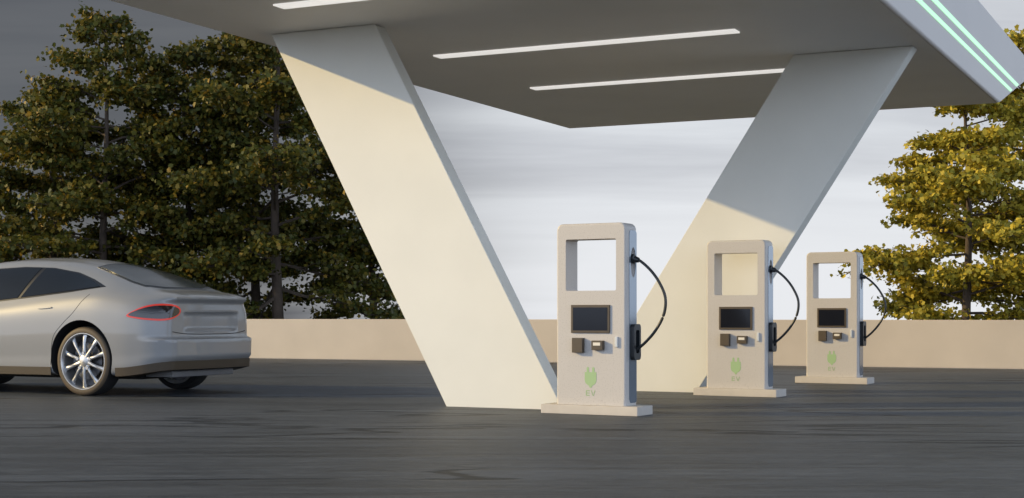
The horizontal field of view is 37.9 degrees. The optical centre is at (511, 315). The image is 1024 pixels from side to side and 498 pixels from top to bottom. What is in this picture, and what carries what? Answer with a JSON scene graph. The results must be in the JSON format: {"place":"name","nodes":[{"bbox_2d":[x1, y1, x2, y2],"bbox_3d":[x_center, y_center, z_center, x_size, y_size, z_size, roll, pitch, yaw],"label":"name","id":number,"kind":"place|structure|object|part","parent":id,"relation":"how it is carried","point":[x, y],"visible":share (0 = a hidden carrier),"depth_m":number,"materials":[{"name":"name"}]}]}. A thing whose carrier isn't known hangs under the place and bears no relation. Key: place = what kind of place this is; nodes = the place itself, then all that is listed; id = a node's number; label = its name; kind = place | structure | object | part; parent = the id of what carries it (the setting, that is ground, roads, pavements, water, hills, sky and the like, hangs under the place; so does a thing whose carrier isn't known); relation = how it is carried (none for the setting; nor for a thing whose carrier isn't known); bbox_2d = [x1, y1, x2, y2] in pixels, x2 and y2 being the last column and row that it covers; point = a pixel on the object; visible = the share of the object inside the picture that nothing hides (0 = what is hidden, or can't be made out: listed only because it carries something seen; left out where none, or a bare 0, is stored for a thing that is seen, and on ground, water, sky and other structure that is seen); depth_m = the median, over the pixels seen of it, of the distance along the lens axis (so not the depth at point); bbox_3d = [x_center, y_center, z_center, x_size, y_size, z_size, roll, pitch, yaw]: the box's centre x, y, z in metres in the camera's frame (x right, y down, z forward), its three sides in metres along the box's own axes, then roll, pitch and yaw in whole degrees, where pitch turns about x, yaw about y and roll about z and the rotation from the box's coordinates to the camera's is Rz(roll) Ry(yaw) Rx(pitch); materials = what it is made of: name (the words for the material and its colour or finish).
{"place":"outdoors","nodes":[
{"label":"outdoors","id":0,"kind":"place"},
{"bbox_2d":[0,358,1023,497],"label":"pavement","id":1,"kind":"structure","parent":0,"point":[291,428],"depth_m":10.01,"materials":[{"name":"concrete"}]},
{"bbox_2d":[0,258,251,395],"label":"parked car","id":2,"kind":"object","parent":1,"relation":"on","point":[84,327],"visible":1,"depth_m":15.67,"materials":[{"name":"grey paint"}]},
{"bbox_3d":[-5.766,-0.318,16.302,1.501,0.390,0.203,0,0,26],"label":"front side window","id":3,"kind":"part","parent":2,"relation":"part of","materials":[{"name":"black glass"}]},
{"bbox_3d":[-4.736,-0.345,15.802,1.031,0.319,0.202,0,0,26],"label":"rear side window","id":4,"kind":"part","parent":2,"relation":"part of","materials":[{"name":"black glass"}]},
{"bbox_3d":[-3.871,-0.426,16.187,0.818,0.280,1.093,0,0,26],"label":"rear window","id":5,"kind":"part","parent":2,"relation":"part of","materials":[{"name":"grey glass"}]},
{"bbox_2d":[110,0,1023,408],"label":"charging canopy","id":6,"kind":"object","parent":1,"relation":"on","point":[812,86],"visible":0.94,"depth_m":14.83,"materials":[{"name":"paint"}]},
{"bbox_2d":[541,222,666,415],"bbox_3d":[0.798,0.032,12.679,1.092,1.617,0.313,0,0,29],"label":"ev charger","id":7,"kind":"object","parent":1,"relation":"on","point":[599,345],"visible":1,"depth_m":12.60,"materials":[{"name":"metal"}]},
{"bbox_2d":[247,319,1023,368],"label":"boundary wall","id":8,"kind":"structure","parent":1,"relation":"on","point":[981,344],"depth_m":24.61,"materials":[{"name":"beige concrete"}]},
{"bbox_2d":[693,240,799,397],"bbox_3d":[2.451,0.032,15.519,1.092,1.617,0.313,0,0,29],"label":"ev charger","id":9,"kind":"object","parent":1,"relation":"on","point":[742,340],"visible":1,"depth_m":15.44,"materials":[{"name":"white metal"}]},
{"bbox_2d":[795,252,886,383],"bbox_3d":[4.064,0.032,18.409,1.092,1.617,0.313,0,0,29],"label":"ev charger","id":10,"kind":"object","parent":1,"relation":"on","point":[836,335],"visible":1,"depth_m":18.33,"materials":[{"name":"white metal"}]},
{"bbox_2d":[0,0,1023,319],"label":"sky","id":11,"kind":"structure","parent":0,"point":[524,178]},
{"bbox_3d":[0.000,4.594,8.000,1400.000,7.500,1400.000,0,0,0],"label":"ground","id":12,"kind":"structure","parent":0,"visible":0},
{"bbox_2d":[0,72,160,262],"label":"leafy tree","id":13,"kind":"object","parent":12,"relation":"on","point":[13,179],"visible":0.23,"depth_m":33.65,"materials":[{"name":"green plant"}]},
{"bbox_2d":[0,0,219,284],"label":"leafy tree","id":14,"kind":"object","parent":12,"relation":"on","point":[118,89],"visible":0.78,"depth_m":32.65,"materials":[{"name":"green plant"}]},
{"bbox_2d":[91,40,302,294],"bbox_3d":[-7.512,-2.667,34.579,5.798,7.614,5.590,0,0,0],"label":"leafy tree","id":15,"kind":"object","parent":12,"relation":"on","point":[186,57],"visible":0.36,"depth_m":33.65,"materials":[{"name":"green plant"}]},
{"bbox_2d":[115,32,363,318],"bbox_3d":[-6.319,-2.955,34.665,5.605,8.189,5.374,0,0,-29],"label":"leafy tree","id":16,"kind":"object","parent":12,"relation":"on","point":[239,64],"visible":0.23,"depth_m":34.10,"materials":[{"name":"green plant"}]},
{"bbox_2d":[151,33,403,318],"bbox_3d":[-4.755,-3.306,32.881,5.738,8.938,6.296,0,0,0],"label":"leafy tree","id":17,"kind":"object","parent":12,"relation":"on","point":[292,161],"visible":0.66,"depth_m":32.33,"materials":[{"name":"green plant"}]},
{"bbox_2d":[295,161,404,318],"bbox_3d":[-3.174,-1.724,36.079,4.377,5.728,3.890,0,0,0],"label":"leafy tree","id":18,"kind":"object","parent":12,"relation":"on","point":[371,261],"visible":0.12,"depth_m":35.49,"materials":[{"name":"green plant"}]},
{"bbox_2d":[830,93,1023,319],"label":"autumn tree","id":19,"kind":"object","parent":12,"relation":"on","point":[939,185],"visible":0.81,"depth_m":29.92,"materials":[{"name":"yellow plant"}]},
{"bbox_2d":[874,24,1023,319],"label":"autumn tree","id":20,"kind":"object","parent":12,"relation":"on","point":[983,297],"visible":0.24,"depth_m":31.90,"materials":[{"name":"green plant"}]}
]}

